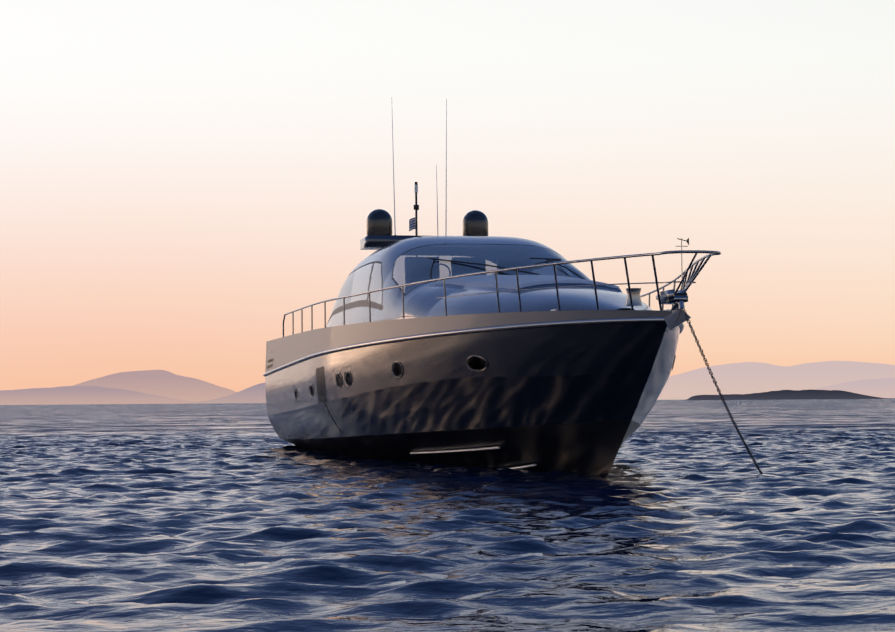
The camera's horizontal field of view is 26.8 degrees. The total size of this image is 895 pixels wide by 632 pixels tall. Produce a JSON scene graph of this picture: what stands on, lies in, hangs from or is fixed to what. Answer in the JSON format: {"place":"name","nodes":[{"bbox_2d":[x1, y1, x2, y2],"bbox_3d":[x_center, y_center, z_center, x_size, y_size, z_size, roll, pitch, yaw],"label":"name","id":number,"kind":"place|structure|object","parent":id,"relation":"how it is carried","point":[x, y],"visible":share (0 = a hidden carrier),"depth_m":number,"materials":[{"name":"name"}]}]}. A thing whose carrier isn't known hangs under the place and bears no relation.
{"place":"outdoors","nodes":[
{"label":"outdoors","id":0,"kind":"place"},
{"bbox_2d":[0,386,192,404],"bbox_3d":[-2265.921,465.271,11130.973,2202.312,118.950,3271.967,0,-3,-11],"label":"hills","id":1,"kind":"structure","parent":0,"point":[66,395],"depth_m":10786.47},
{"bbox_2d":[73,370,236,401],"bbox_3d":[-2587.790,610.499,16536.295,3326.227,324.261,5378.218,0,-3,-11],"label":"hills","id":2,"kind":"structure","parent":0,"point":[164,383],"depth_m":16323.23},
{"bbox_2d":[181,383,265,403],"bbox_3d":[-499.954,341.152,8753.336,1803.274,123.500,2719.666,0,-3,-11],"label":"hills","id":3,"kind":"structure","parent":0,"point":[255,393],"depth_m":8004.14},
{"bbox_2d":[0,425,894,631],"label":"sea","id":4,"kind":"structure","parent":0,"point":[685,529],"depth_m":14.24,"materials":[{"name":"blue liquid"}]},
{"bbox_2d":[263,99,720,477],"bbox_3d":[0.649,-0.603,32.463,5.600,7.948,22.458,0,-3,-11],"label":"yacht","id":5,"kind":"object","parent":4,"relation":"on","point":[475,345],"visible":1,"depth_m":27.62,"materials":[{"name":"black metal"}]},
{"bbox_2d":[684,308,762,473],"bbox_3d":[3.661,1.215,24.066,0.044,2.524,4.640,-2,-3,23],"label":"anchor chain","id":6,"kind":"object","parent":5,"relation":"attached to","point":[727,410],"visible":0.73,"depth_m":23.54,"materials":[{"name":"grey metal"}]},
{"bbox_2d":[0,0,894,391],"label":"sky","id":7,"kind":"structure","parent":0,"point":[179,179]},
{"bbox_2d":[657,361,894,399],"bbox_3d":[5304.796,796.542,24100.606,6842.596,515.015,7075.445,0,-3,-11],"label":"hills","id":8,"kind":"structure","parent":0,"point":[745,378],"depth_m":23543.47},
{"bbox_2d":[687,389,887,399],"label":"island","id":9,"kind":"structure","parent":0,"point":[801,394],"depth_m":2175.75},
{"bbox_2d":[813,378,894,397],"bbox_3d":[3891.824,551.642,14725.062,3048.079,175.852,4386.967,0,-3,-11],"label":"hills","id":10,"kind":"structure","parent":0,"point":[883,388],"depth_m":14703.57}
]}

